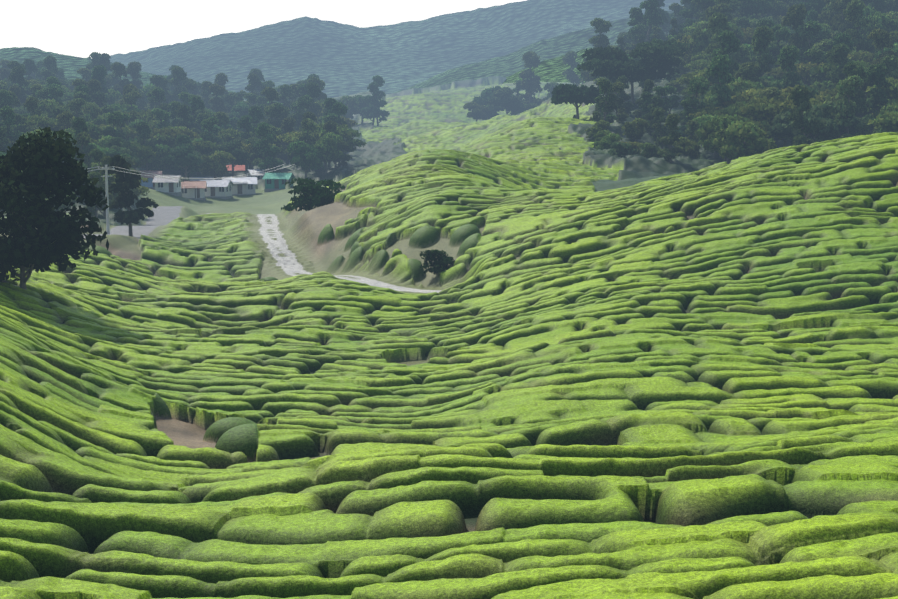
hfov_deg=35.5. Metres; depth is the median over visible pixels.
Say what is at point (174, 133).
tree
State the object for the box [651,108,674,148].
tree
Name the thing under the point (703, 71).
tree
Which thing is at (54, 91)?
tree
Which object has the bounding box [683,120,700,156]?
tree
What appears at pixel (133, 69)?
tree
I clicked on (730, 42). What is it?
tree
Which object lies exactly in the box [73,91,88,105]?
tree
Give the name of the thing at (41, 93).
tree
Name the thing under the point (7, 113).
tree
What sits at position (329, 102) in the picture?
tree
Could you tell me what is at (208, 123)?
tree
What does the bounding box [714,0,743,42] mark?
tree
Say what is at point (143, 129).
tree
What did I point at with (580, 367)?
terrain ground
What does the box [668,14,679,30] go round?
tree
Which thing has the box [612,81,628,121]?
tree
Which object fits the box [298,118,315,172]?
tree
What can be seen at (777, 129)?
tree
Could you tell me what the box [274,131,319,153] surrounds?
tree
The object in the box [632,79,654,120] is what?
tree
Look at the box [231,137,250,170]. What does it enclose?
tree
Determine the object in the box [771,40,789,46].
tree
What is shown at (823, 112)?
tree
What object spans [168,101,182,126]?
tree
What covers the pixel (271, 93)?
tree
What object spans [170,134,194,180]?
tree
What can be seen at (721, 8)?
tree
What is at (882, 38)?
tree
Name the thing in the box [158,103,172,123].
tree
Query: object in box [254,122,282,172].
tree
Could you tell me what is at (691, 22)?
tree
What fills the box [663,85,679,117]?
tree
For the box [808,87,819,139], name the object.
tree
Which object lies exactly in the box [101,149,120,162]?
tree
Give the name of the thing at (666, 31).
tree
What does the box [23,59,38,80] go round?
tree
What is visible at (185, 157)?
tree
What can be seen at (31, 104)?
tree
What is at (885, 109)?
tree
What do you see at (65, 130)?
tree
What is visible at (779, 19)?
tree
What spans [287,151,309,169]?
tree
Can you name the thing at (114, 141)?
tree
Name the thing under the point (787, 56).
tree
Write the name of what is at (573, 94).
tree
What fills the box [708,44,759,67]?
tree
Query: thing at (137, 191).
tree
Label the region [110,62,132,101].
tree
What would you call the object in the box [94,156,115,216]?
tree
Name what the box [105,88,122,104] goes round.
tree
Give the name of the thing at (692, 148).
tree
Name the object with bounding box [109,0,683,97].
mountain ridge
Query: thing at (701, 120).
tree
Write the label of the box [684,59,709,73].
tree
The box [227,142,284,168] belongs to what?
tree
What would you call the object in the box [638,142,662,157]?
tree
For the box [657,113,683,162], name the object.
tree
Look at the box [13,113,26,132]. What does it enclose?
tree
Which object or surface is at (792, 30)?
tree
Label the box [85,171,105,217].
tree
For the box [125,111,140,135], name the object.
tree
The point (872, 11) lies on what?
tree
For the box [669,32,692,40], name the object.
tree
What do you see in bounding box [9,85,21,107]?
tree
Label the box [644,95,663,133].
tree
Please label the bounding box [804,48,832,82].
tree
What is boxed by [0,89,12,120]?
tree
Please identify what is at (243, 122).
tree
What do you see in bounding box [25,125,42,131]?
tree
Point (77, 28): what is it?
sky
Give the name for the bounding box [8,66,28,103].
tree
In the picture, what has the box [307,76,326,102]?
tree
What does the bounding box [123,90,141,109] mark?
tree
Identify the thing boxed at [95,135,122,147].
tree
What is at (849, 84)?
tree
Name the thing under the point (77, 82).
tree
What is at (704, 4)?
tree
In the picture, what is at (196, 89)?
tree
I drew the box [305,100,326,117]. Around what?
tree
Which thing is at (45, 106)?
tree
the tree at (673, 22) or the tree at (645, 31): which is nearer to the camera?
the tree at (673, 22)
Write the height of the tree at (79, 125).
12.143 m
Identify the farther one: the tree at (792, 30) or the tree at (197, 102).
the tree at (197, 102)
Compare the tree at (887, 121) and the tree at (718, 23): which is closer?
the tree at (887, 121)
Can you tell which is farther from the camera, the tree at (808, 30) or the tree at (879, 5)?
the tree at (879, 5)
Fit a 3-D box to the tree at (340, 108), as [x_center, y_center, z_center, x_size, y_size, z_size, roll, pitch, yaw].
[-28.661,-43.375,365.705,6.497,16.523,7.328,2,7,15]
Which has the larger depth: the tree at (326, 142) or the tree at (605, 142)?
the tree at (326, 142)
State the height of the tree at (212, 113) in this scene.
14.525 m
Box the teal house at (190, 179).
[188,177,213,180]
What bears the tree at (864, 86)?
on the terrain ground
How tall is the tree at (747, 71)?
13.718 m
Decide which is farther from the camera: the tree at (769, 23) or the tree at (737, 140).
the tree at (769, 23)
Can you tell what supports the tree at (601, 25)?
on the terrain ground
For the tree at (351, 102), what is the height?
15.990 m
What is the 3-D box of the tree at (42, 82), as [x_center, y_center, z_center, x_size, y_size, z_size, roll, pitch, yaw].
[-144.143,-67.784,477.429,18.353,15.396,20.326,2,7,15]
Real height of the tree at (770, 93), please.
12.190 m
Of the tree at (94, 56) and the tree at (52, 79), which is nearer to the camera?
the tree at (52, 79)
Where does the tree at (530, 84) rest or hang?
on the terrain ground
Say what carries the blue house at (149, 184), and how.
on the terrain ground
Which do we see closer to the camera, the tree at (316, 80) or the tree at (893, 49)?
the tree at (893, 49)
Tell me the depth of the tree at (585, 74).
444.12 m
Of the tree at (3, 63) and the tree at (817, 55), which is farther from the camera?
the tree at (3, 63)
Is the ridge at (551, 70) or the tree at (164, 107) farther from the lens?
the ridge at (551, 70)
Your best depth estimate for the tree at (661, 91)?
258.74 m
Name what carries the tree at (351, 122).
on the terrain ground
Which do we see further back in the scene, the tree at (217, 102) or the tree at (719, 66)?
the tree at (217, 102)
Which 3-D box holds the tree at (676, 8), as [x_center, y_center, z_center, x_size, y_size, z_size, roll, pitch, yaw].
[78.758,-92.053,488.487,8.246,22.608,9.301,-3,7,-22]
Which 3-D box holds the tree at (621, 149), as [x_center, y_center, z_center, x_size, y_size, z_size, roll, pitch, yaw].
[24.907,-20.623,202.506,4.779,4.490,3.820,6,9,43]
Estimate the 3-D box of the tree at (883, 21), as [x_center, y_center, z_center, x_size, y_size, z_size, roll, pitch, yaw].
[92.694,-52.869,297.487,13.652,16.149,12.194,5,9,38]
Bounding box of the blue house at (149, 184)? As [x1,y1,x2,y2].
[139,171,161,189]
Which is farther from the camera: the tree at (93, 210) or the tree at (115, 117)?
the tree at (115, 117)
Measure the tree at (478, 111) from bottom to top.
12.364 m
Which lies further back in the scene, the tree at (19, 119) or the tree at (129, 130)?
the tree at (129, 130)
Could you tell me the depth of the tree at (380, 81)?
601.09 m
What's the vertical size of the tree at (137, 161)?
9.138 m
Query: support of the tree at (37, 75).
on the terrain ground
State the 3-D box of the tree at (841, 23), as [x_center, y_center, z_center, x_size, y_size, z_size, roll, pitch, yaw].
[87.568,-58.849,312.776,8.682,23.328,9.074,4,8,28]
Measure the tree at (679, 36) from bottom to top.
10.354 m
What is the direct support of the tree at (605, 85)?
on the terrain ground
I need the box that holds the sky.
[0,0,526,57]
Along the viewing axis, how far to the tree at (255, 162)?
310.44 m
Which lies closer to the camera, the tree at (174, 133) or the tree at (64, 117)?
the tree at (64, 117)
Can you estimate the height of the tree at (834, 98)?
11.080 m
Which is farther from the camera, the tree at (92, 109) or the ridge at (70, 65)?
the ridge at (70, 65)
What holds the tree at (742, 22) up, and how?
on the terrain ground
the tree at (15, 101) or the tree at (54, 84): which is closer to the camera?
the tree at (15, 101)
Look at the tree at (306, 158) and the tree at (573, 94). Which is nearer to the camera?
the tree at (573, 94)
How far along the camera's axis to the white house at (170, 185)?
271.99 m
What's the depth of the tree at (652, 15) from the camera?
423.60 m
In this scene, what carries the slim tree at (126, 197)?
on the terrain ground
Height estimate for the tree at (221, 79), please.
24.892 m
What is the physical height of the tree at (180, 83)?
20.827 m
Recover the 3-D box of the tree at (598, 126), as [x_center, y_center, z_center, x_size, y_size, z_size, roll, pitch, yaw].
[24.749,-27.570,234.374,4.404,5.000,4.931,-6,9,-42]
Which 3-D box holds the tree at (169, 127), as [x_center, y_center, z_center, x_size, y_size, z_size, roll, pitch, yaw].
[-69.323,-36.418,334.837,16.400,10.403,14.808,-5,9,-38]
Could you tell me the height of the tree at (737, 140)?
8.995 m
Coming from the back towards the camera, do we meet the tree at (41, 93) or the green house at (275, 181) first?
the tree at (41, 93)
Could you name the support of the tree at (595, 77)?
on the terrain ground
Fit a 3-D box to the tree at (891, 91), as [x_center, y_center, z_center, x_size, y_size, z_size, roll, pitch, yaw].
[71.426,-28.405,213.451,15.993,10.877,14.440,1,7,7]
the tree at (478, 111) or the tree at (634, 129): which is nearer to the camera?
the tree at (634, 129)
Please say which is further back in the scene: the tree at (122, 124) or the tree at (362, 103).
the tree at (362, 103)
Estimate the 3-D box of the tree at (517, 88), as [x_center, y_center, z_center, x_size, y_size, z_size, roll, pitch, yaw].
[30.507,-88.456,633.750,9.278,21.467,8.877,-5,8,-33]
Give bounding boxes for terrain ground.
[0,67,897,598]
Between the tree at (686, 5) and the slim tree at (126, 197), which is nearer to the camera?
the slim tree at (126, 197)
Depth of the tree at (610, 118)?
244.20 m
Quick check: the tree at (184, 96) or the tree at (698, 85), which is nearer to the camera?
the tree at (698, 85)
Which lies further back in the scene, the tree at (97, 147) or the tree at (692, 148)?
the tree at (97, 147)
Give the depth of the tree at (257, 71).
626.65 m
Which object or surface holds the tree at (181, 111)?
on the terrain ground
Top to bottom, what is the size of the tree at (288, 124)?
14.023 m
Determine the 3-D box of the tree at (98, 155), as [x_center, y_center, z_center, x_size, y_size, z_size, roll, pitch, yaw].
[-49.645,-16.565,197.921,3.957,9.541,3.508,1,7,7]
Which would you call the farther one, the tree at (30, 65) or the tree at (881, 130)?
the tree at (30, 65)
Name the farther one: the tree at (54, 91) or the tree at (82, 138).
the tree at (54, 91)
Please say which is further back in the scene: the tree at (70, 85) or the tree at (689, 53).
the tree at (70, 85)
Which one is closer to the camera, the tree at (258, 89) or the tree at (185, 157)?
the tree at (185, 157)
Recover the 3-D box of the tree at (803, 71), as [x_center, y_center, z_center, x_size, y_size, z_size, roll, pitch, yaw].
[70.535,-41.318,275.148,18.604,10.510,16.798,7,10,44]
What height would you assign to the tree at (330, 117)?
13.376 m
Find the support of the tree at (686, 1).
on the terrain ground
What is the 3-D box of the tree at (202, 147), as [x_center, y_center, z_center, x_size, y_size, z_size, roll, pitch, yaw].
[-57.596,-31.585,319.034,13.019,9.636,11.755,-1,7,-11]
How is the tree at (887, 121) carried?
on the terrain ground
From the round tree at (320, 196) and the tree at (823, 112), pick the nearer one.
the round tree at (320, 196)
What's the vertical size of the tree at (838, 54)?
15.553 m
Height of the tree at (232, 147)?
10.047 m
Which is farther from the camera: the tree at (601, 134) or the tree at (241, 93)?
the tree at (241, 93)
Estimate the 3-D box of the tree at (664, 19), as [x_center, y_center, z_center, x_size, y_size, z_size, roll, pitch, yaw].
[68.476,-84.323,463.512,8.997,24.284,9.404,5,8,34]
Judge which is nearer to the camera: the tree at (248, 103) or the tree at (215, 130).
the tree at (215, 130)
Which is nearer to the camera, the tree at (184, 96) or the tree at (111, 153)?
the tree at (111, 153)
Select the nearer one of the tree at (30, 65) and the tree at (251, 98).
the tree at (251, 98)
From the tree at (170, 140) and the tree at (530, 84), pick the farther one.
the tree at (530, 84)
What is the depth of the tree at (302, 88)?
490.59 m
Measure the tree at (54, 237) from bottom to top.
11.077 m
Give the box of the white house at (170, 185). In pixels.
[152,175,183,196]
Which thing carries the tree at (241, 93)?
on the terrain ground
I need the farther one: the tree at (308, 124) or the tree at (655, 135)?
the tree at (308, 124)
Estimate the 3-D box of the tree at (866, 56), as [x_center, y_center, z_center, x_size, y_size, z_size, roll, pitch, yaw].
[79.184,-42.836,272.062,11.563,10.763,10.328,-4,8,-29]
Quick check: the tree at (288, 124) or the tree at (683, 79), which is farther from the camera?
the tree at (288, 124)
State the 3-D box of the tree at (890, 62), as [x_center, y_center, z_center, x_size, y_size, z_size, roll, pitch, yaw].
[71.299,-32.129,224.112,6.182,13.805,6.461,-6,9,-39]
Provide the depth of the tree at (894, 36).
268.74 m
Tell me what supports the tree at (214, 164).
on the terrain ground
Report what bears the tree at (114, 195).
on the terrain ground
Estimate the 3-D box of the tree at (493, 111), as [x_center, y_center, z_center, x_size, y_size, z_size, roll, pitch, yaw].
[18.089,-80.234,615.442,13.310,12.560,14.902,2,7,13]
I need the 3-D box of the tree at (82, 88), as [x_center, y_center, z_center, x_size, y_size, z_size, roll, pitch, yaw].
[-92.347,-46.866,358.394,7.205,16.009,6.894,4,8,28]
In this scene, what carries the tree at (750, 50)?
on the terrain ground
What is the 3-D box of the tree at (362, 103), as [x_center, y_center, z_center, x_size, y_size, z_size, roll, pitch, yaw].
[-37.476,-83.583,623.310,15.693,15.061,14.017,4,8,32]
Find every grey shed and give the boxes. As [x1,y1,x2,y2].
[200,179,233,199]
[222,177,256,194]
[244,169,270,179]
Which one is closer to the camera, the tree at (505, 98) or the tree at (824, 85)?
the tree at (824, 85)
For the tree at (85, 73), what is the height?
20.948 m
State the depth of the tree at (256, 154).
315.80 m
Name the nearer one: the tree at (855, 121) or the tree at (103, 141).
the tree at (855, 121)
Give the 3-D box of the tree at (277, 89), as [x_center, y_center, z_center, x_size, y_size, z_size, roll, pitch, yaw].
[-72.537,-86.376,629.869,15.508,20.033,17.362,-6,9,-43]
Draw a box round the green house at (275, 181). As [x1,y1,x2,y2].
[263,172,294,191]
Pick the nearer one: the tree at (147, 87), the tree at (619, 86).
the tree at (619, 86)
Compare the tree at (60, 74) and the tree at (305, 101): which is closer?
the tree at (305, 101)
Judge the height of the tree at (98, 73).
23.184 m
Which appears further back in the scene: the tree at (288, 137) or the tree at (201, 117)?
the tree at (201, 117)
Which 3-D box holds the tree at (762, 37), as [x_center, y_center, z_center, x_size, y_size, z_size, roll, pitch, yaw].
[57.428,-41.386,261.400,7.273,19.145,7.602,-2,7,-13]
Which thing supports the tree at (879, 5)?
on the terrain ground
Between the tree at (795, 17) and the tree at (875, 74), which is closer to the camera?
the tree at (875, 74)
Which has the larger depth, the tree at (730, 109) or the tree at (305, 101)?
the tree at (305, 101)
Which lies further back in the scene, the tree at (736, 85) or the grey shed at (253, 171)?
the grey shed at (253, 171)
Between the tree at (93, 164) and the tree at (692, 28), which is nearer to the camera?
the tree at (93, 164)
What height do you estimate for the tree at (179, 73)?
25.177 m
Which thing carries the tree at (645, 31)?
on the terrain ground
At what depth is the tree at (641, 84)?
319.63 m
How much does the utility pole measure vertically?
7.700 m
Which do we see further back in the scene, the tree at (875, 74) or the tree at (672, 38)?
the tree at (672, 38)
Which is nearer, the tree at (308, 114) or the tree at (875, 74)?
the tree at (875, 74)
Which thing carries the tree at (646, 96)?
on the terrain ground
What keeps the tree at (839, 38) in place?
on the terrain ground
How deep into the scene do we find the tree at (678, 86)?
311.23 m
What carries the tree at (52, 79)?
on the terrain ground
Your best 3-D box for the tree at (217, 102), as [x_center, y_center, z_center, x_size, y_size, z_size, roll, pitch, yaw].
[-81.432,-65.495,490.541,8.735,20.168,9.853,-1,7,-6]
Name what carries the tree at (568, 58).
on the terrain ground
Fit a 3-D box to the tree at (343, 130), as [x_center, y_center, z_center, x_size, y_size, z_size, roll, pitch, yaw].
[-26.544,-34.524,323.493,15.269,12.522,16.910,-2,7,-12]
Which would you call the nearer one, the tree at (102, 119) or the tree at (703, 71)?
the tree at (703, 71)
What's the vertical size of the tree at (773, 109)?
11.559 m
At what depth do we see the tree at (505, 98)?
595.67 m
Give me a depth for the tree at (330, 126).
308.95 m
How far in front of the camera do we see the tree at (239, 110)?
467.23 m
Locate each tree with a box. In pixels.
[0,59,12,79]
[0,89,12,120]
[0,105,23,150]
[0,127,108,289]
[3,78,47,87]
[5,90,19,113]
[6,123,29,137]
[7,61,25,83]
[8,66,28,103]
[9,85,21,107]
[13,83,70,98]
[13,105,30,114]
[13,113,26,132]
[20,114,86,130]
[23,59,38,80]
[23,97,41,117]
[24,128,76,145]
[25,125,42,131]
[26,84,42,98]
[32,60,45,73]
[35,67,46,78]
[35,87,49,102]
[37,98,68,117]
[40,69,54,80]
[42,55,68,86]
[44,79,75,89]
[45,83,64,104]
[45,192,76,210]
[46,76,62,101]
[48,86,63,105]
[50,108,63,119]
[56,111,72,131]
[57,68,66,80]
[67,97,86,117]
[71,117,95,163]
[72,78,91,102]
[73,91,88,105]
[74,85,96,112]
[74,132,91,184]
[77,68,92,81]
[80,103,102,119]
[85,52,100,80]
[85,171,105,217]
[87,79,103,104]
[87,112,110,128]
[87,173,149,196]
[88,142,106,149]
[88,149,109,175]
[89,162,101,170]
[89,175,123,202]
[90,65,108,104]
[92,148,121,156]
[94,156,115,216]
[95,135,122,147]
[97,53,121,85]
[97,124,141,139]
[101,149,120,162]
[102,111,123,137]
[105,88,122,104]
[107,137,131,167]
[107,154,158,235]
[109,103,143,112]
[109,145,140,167]
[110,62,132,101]
[113,156,136,173]
[114,109,155,122]
[114,113,133,150]
[119,84,136,105]
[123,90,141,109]
[125,61,142,88]
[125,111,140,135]
[133,126,184,135]
[135,83,161,103]
[135,121,161,170]
[145,133,177,152]
[146,91,161,112]
[146,127,198,147]
[147,75,169,106]
[148,120,172,128]
[150,75,170,101]
[150,86,170,110]
[151,108,169,128]
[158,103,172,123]
[162,143,203,180]
[165,66,187,106]
[167,65,177,89]
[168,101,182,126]
[168,140,218,155]
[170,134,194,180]
[173,77,188,101]
[175,104,200,133]
[178,91,192,114]
[178,126,200,141]
[180,78,195,106]
[184,95,204,128]
[189,81,201,94]
[194,112,210,132]
[197,151,235,179]
[200,81,211,108]
[200,116,218,143]
[204,124,222,151]
[205,109,214,116]
[208,72,229,97]
[208,83,227,112]
[208,111,229,154]
[209,140,250,175]
[210,92,239,112]
[217,128,261,166]
[221,124,232,142]
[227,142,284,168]
[229,90,246,105]
[229,101,249,118]
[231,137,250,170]
[232,100,252,107]
[237,115,257,168]
[243,92,257,109]
[245,73,261,104]
[245,137,275,159]
[248,106,264,164]
[249,68,264,92]
[252,128,277,171]
[254,81,262,94]
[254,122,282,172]
[259,80,274,101]
[259,86,280,123]
[260,90,278,117]
[273,85,297,102]
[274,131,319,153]
[277,84,293,108]
[280,117,295,163]
[281,177,344,210]
[287,140,323,178]
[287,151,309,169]
[292,95,312,130]
[297,83,316,101]
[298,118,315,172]
[302,111,316,128]
[302,123,366,166]
[304,82,321,114]
[305,74,318,83]
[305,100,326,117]
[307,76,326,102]
[309,132,344,173]
[315,116,357,127]
[322,113,337,123]
[323,98,336,115]
[323,120,351,168]
[332,101,351,144]
[336,95,359,118]
[353,95,379,122]
[360,75,385,124]
[366,82,389,125]
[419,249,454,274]
[463,101,489,121]
[472,86,503,110]
[480,104,504,119]
[487,86,522,113]
[508,102,538,114]
[512,80,524,99]
[518,51,542,104]
[522,98,538,107]
[543,81,559,100]
[550,83,600,118]
[562,51,582,86]
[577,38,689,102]
[577,69,589,81]
[581,43,596,80]
[583,18,611,61]
[584,120,609,138]
[589,78,616,121]
[592,67,602,88]
[592,133,620,149]
[593,77,607,81]
[593,130,622,141]
[595,86,616,123]
[608,141,639,155]
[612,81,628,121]
[615,32,629,44]
[616,37,626,51]
[616,75,633,114]
[617,141,641,151]
[621,118,649,140]
[622,7,645,49]
[630,0,663,42]
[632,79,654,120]
[638,80,654,87]
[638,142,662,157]
[639,92,659,122]
[640,19,657,41]
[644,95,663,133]
[649,106,667,140]
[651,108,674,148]
[652,86,670,111]
[657,0,670,35]
[657,8,668,40]
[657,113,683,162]
[661,25,668,35]
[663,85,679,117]
[665,80,685,92]
[666,3,685,36]
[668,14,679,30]
[669,18,678,34]
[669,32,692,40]
[672,136,700,158]
[675,33,692,41]
[675,35,696,62]
[675,72,744,99]
[677,0,698,29]
[678,0,694,19]
[680,76,709,141]
[683,0,698,19]
[683,17,750,33]
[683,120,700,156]
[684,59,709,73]
[685,105,757,137]
[686,64,744,96]
[686,114,717,157]
[687,19,694,33]
[687,22,744,57]
[690,51,710,70]
[692,0,722,24]
[695,114,755,160]
[699,30,740,102]
[702,2,731,30]
[702,114,761,163]
[703,77,756,108]
[705,12,742,62]
[705,54,734,109]
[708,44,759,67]
[712,120,777,159]
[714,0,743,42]
[715,101,772,121]
[723,85,823,144]
[734,61,761,83]
[736,17,751,42]
[737,25,775,85]
[738,96,833,146]
[741,43,773,67]
[747,16,786,41]
[755,19,776,67]
[755,87,782,143]
[765,45,800,89]
[766,62,824,85]
[768,15,787,26]
[768,24,790,68]
[768,108,814,144]
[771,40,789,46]
[781,4,811,62]
[784,18,805,41]
[786,85,825,145]
[787,88,841,102]
[787,100,841,140]
[794,20,821,81]
[798,23,832,33]
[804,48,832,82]
[808,60,870,92]
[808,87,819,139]
[812,39,833,64]
[816,29,854,53]
[817,0,836,26]
[826,43,853,84]
[830,0,856,34]
[830,116,865,138]
[832,33,854,78]
[834,75,870,138]
[839,61,870,133]
[843,0,875,60]
[846,50,877,63]
[852,6,880,35]
[855,12,897,52]
[856,71,873,131]
[862,63,891,133]
[864,77,897,115]
[867,28,897,76]
[867,111,897,132]
[868,0,886,12]
[870,42,897,64]
[874,102,897,132]
[875,30,897,51]
[876,110,897,132]
[880,55,897,78]
[886,11,897,20]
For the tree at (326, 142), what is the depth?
300.62 m
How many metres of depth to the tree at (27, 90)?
443.10 m
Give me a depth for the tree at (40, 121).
284.98 m
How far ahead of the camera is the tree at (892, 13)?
328.10 m
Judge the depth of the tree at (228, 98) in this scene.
513.04 m
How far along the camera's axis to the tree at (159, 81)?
494.45 m
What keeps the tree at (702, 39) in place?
on the terrain ground
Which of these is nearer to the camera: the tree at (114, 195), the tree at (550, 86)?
the tree at (114, 195)
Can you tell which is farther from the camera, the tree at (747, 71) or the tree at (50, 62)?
the tree at (50, 62)
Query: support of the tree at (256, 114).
on the terrain ground
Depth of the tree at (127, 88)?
398.24 m
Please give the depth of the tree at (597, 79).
351.01 m
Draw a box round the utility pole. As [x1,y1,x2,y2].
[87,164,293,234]
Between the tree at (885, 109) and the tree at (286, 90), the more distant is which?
the tree at (286, 90)
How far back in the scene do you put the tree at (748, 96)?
226.57 m
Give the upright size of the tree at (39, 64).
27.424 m
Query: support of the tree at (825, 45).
on the terrain ground
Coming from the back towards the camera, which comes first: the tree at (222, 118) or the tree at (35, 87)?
the tree at (35, 87)
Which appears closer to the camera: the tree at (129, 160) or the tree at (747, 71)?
the tree at (129, 160)
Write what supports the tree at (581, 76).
on the terrain ground
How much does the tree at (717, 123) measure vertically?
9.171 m
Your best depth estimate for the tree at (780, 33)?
296.09 m
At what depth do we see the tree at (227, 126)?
381.93 m
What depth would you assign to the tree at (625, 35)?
490.61 m
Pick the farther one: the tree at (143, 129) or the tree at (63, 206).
the tree at (143, 129)
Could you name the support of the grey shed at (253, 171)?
on the terrain ground
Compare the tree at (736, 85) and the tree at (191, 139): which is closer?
the tree at (736, 85)
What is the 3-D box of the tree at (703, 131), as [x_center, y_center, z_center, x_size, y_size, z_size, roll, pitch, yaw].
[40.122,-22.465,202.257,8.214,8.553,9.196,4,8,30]
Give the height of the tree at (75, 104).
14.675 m
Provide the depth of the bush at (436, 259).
107.69 m
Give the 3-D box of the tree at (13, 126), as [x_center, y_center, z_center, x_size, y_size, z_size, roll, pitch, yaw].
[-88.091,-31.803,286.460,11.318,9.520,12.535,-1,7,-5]
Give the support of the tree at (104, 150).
on the terrain ground
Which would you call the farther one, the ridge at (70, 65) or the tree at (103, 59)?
the ridge at (70, 65)
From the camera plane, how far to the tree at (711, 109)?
223.28 m
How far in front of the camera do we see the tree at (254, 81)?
544.69 m
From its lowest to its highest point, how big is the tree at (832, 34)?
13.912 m
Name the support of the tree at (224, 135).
on the terrain ground
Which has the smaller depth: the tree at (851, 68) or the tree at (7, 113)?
the tree at (851, 68)
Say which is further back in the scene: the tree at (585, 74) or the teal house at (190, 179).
the tree at (585, 74)
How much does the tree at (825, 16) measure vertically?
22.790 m
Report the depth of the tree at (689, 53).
328.66 m
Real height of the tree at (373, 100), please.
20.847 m
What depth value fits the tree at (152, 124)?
349.52 m
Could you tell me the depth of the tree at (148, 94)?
420.66 m
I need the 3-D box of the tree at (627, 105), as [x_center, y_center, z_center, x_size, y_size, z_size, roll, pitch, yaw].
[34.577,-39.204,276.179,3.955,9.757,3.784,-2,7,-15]
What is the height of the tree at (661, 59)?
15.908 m
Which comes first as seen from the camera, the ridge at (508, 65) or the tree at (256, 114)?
the tree at (256, 114)
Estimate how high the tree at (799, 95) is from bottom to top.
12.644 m
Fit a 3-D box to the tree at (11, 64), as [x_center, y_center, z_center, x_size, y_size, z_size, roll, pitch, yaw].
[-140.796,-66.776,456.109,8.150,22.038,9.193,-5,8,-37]
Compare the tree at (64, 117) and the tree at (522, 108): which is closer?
the tree at (64, 117)
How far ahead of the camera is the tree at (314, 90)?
439.96 m
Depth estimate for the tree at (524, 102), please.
620.06 m
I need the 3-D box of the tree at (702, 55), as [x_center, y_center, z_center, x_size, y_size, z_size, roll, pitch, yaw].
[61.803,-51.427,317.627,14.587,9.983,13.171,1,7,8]
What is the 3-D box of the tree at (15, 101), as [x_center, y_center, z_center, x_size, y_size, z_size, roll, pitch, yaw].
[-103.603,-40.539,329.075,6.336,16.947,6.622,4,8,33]
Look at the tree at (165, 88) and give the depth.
524.38 m
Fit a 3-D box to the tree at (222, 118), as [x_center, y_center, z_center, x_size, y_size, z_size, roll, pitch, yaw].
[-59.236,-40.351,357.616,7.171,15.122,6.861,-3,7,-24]
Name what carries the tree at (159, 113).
on the terrain ground
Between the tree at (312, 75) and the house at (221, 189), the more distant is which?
the tree at (312, 75)
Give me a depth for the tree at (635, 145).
214.76 m
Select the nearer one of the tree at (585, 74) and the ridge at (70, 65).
the tree at (585, 74)
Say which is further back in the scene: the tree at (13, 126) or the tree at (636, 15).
the tree at (636, 15)
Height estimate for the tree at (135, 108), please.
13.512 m
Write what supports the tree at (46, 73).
on the terrain ground
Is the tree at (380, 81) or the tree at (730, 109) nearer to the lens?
the tree at (730, 109)
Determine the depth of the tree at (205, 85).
532.36 m
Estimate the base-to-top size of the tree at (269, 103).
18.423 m
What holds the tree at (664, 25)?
on the terrain ground
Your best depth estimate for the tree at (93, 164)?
222.50 m
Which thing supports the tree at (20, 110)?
on the terrain ground
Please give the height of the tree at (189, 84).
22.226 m
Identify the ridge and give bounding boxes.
[0,47,246,99]
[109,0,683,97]
[394,10,673,92]
[501,48,590,83]
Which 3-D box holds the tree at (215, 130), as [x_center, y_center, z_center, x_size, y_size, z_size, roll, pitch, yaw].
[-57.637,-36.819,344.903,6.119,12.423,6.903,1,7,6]
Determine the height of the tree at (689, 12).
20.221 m
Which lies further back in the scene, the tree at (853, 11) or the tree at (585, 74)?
the tree at (585, 74)
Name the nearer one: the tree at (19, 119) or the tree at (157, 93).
the tree at (19, 119)
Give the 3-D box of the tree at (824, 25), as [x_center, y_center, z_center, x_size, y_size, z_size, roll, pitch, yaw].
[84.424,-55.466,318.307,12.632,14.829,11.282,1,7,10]
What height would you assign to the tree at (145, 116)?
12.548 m
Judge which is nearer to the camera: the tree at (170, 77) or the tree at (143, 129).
the tree at (143, 129)
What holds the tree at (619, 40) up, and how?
on the terrain ground
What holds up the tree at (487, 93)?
on the terrain ground
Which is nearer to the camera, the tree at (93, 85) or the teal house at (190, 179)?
the teal house at (190, 179)
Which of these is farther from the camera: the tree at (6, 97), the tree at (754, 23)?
the tree at (754, 23)
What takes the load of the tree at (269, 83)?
on the terrain ground

